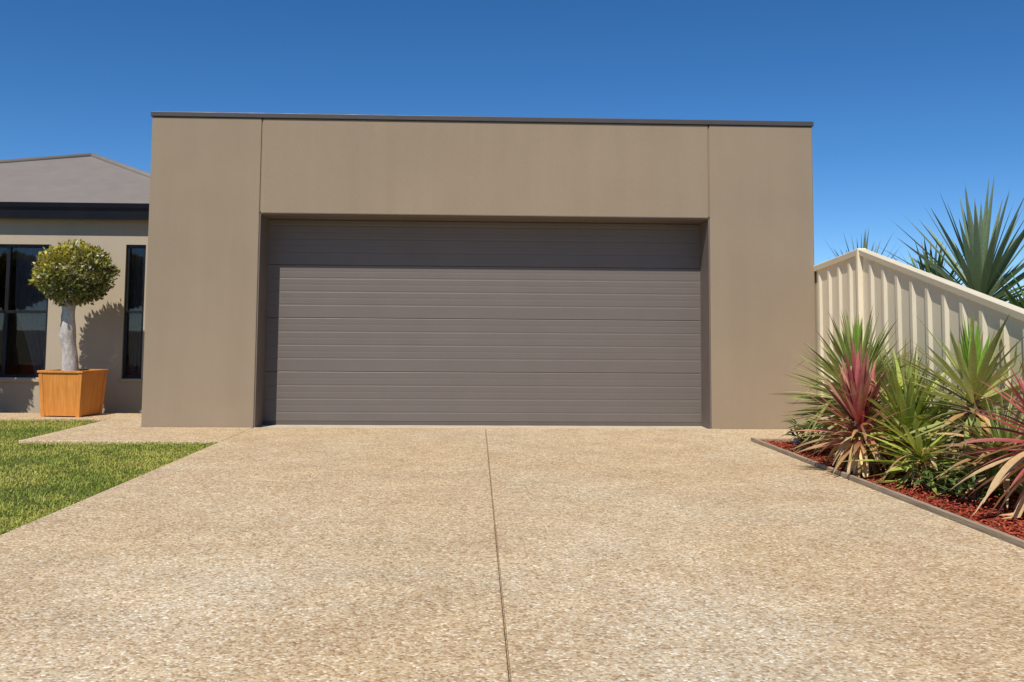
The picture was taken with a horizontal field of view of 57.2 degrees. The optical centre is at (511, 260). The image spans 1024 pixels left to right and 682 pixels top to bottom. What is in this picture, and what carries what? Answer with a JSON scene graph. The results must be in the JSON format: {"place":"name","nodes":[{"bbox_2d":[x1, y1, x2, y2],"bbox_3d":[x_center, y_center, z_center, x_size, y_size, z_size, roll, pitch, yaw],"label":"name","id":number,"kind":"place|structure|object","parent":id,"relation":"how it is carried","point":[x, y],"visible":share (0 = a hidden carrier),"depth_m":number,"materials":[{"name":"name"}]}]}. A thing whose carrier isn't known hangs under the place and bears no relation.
{"place":"outdoors","nodes":[
{"label":"outdoors","id":0,"kind":"place"},
{"bbox_2d":[0,153,149,412],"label":"house","id":1,"kind":"structure","parent":0,"point":[96,200],"depth_m":11.96,"materials":[{"name":"beige paint"}]},
{"bbox_2d":[0,244,50,376],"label":"window","id":2,"kind":"structure","parent":1,"relation":"in","point":[31,306],"depth_m":12.14,"materials":[{"name":"black glass"}]},
{"bbox_2d":[122,245,145,377],"bbox_3d":[-4.819,0.657,12.098,0.327,1.760,0.301,1,-4,-2],"label":"window","id":3,"kind":"structure","parent":1,"relation":"in","point":[135,307],"depth_m":12.16,"materials":[{"name":"black glass"}]},
{"bbox_2d":[0,419,217,534],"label":"lawn","id":4,"kind":"structure","parent":0,"point":[51,489],"depth_m":6.98,"materials":[{"name":"green plant"}]},
{"bbox_2d":[0,413,252,443],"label":"path","id":5,"kind":"structure","parent":0,"point":[115,428],"depth_m":9.28,"materials":[{"name":"beige concrete"}]},
{"bbox_2d":[37,369,108,416],"bbox_3d":[-5.174,1.551,11.057,0.560,0.531,0.560,0,-4,7],"label":"planter","id":6,"kind":"object","parent":5,"relation":"on","point":[80,392],"visible":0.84,"depth_m":10.83,"materials":[{"name":"wood"}]},
{"bbox_2d":[28,239,119,370],"bbox_3d":[-5.191,0.560,11.147,1.025,1.654,0.971,1,-4,-2],"label":"topiary tree","id":7,"kind":"object","parent":6,"relation":"on","point":[55,279],"visible":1,"depth_m":10.98,"materials":[{"name":"green plant"}]},
{"bbox_2d":[141,111,816,428],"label":"garage","id":8,"kind":"structure","parent":0,"point":[355,271],"depth_m":10.19,"materials":[{"name":"paint"}]},
{"bbox_2d":[263,219,701,425],"bbox_3d":[-0.296,0.653,10.402,4.868,2.314,0.050,1,-4,-2],"label":"garage door","id":9,"kind":"structure","parent":8,"relation":"in","point":[584,357],"depth_m":10.37,"materials":[{"name":"grey metal"}]},
{"bbox_2d":[0,427,1023,681],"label":"driveway","id":10,"kind":"structure","parent":0,"point":[476,555],"depth_m":3.97,"materials":[{"name":"beige concrete"}]},
{"bbox_2d":[0,0,1023,302],"label":"sky","id":11,"kind":"structure","parent":0,"point":[909,103],"materials":[{"name":"blue"}]},
{"label":"ground","id":12,"kind":"structure","parent":0,"visible":0},
{"bbox_2d":[826,230,909,265],"bbox_3d":[4.451,0.820,11.799,1.695,2.499,1.693,1,-4,-2],"label":"cordyline","id":13,"kind":"object","parent":12,"relation":"on","point":[865,243],"visible":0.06,"depth_m":11.84,"materials":[{"name":"green plant"}]},
{"bbox_2d":[761,439,1023,539],"bbox_3d":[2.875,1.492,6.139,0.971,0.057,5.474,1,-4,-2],"label":"mulch","id":14,"kind":"object","parent":12,"relation":"on","point":[992,499],"visible":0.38,"depth_m":5.78,"materials":[{"name":"red wood"}]},
{"bbox_2d":[791,438,800,444],"bbox_3d":[2.647,1.674,8.706,0.123,0.068,0.088,1,-4,-2],"label":"stone","id":15,"kind":"object","parent":14,"relation":"on","point":[794,440],"visible":0.43,"depth_m":8.68,"materials":[{"name":"grey stone"}]},
{"bbox_2d":[782,418,829,446],"bbox_3d":[2.683,1.569,8.522,0.419,0.283,0.443,-2,-5,27],"label":"shrub","id":16,"kind":"object","parent":14,"relation":"on","point":[799,437],"visible":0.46,"depth_m":8.52,"materials":[{"name":"green plant"}]},
{"bbox_2d":[768,307,925,459],"bbox_3d":[2.761,1.005,7.843,1.124,1.302,1.467,1,-4,-2],"label":"cordyline","id":17,"kind":"object","parent":14,"relation":"on","point":[841,346],"visible":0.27,"depth_m":7.81,"materials":[{"name":"green plant"}]},
{"bbox_2d":[789,340,914,477],"bbox_3d":[2.545,1.080,6.882,0.969,1.004,1.008,1,-4,-2],"label":"cordyline","id":18,"kind":"object","parent":14,"relation":"on","point":[857,377],"visible":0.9,"depth_m":6.81,"materials":[{"name":"red plant"}]},
{"bbox_2d":[751,438,1023,548],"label":"garden edging","id":19,"kind":"object","parent":14,"relation":"on","point":[1001,535],"visible":0.34,"depth_m":5.70,"materials":[{"name":"grey concrete"}]},
{"bbox_2d":[829,339,957,459],"bbox_3d":[2.883,1.089,7.379,0.913,0.978,1.197,1,-4,-2],"label":"flax","id":20,"kind":"object","parent":14,"relation":"on","point":[905,372],"visible":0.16,"depth_m":7.37,"materials":[{"name":"green plant"}]},
{"bbox_2d":[834,345,985,480],"bbox_3d":[2.834,1.066,6.869,1.051,0.946,1.193,1,-4,-2],"label":"flax","id":21,"kind":"object","parent":14,"relation":"on","point":[900,391],"visible":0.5,"depth_m":6.74,"materials":[{"name":"green plant"}]},
{"bbox_2d":[841,408,981,493],"bbox_3d":[2.744,1.243,6.320,0.988,0.519,0.931,1,-4,-2],"label":"flax","id":22,"kind":"object","parent":14,"relation":"on","point":[918,445],"visible":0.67,"depth_m":6.32,"materials":[{"name":"green plant"}]},
{"bbox_2d":[895,446,966,494],"bbox_3d":[2.729,1.359,6.013,0.496,0.318,0.461,1,-4,-2],"label":"shrub","id":23,"kind":"object","parent":14,"relation":"on","point":[929,475],"visible":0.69,"depth_m":6.04,"materials":[{"name":"green plant"}]},
{"bbox_2d":[877,314,1023,482],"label":"yucca","id":24,"kind":"object","parent":14,"relation":"on","point":[974,367],"visible":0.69,"depth_m":6.29,"materials":[{"name":"green plant"}]},
{"bbox_2d":[916,394,1023,509],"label":"flax","id":25,"kind":"object","parent":14,"relation":"on","point":[992,433],"visible":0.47,"depth_m":5.79,"materials":[{"name":"green plant"}]},
{"bbox_2d":[931,462,1011,503],"bbox_3d":[2.776,1.353,5.650,0.446,0.274,0.405,-1,-5,14],"label":"shrub","id":26,"kind":"object","parent":14,"relation":"on","point":[958,488],"visible":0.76,"depth_m":5.63,"materials":[{"name":"green plant"}]},
{"bbox_2d":[945,359,1023,518],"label":"cordyline","id":27,"kind":"object","parent":14,"relation":"on","point":[1002,475],"visible":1,"depth_m":5.27,"materials":[{"name":"red plant"}]},
{"bbox_2d":[813,248,1023,490],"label":"fence","id":28,"kind":"object","parent":12,"relation":"on","point":[860,282],"visible":0.34,"depth_m":7.97,"materials":[{"name":"beige metal"}]},
{"bbox_2d":[891,239,964,284],"bbox_3d":[4.174,0.821,9.272,1.412,2.108,1.280,-4,-6,45],"label":"yucca","id":29,"kind":"object","parent":12,"relation":"on","point":[928,266],"visible":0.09,"depth_m":9.26,"materials":[{"name":"green plant"}]},
{"bbox_2d":[883,174,1023,303],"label":"yucca","id":30,"kind":"object","parent":12,"relation":"on","point":[982,268],"visible":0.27,"depth_m":8.62,"materials":[{"name":"green plant"}]},
{"bbox_2d":[994,271,1023,308],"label":"yucca","id":31,"kind":"object","parent":12,"relation":"on","point":[1011,299],"visible":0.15,"depth_m":8.11,"materials":[{"name":"green plant"}]}
]}

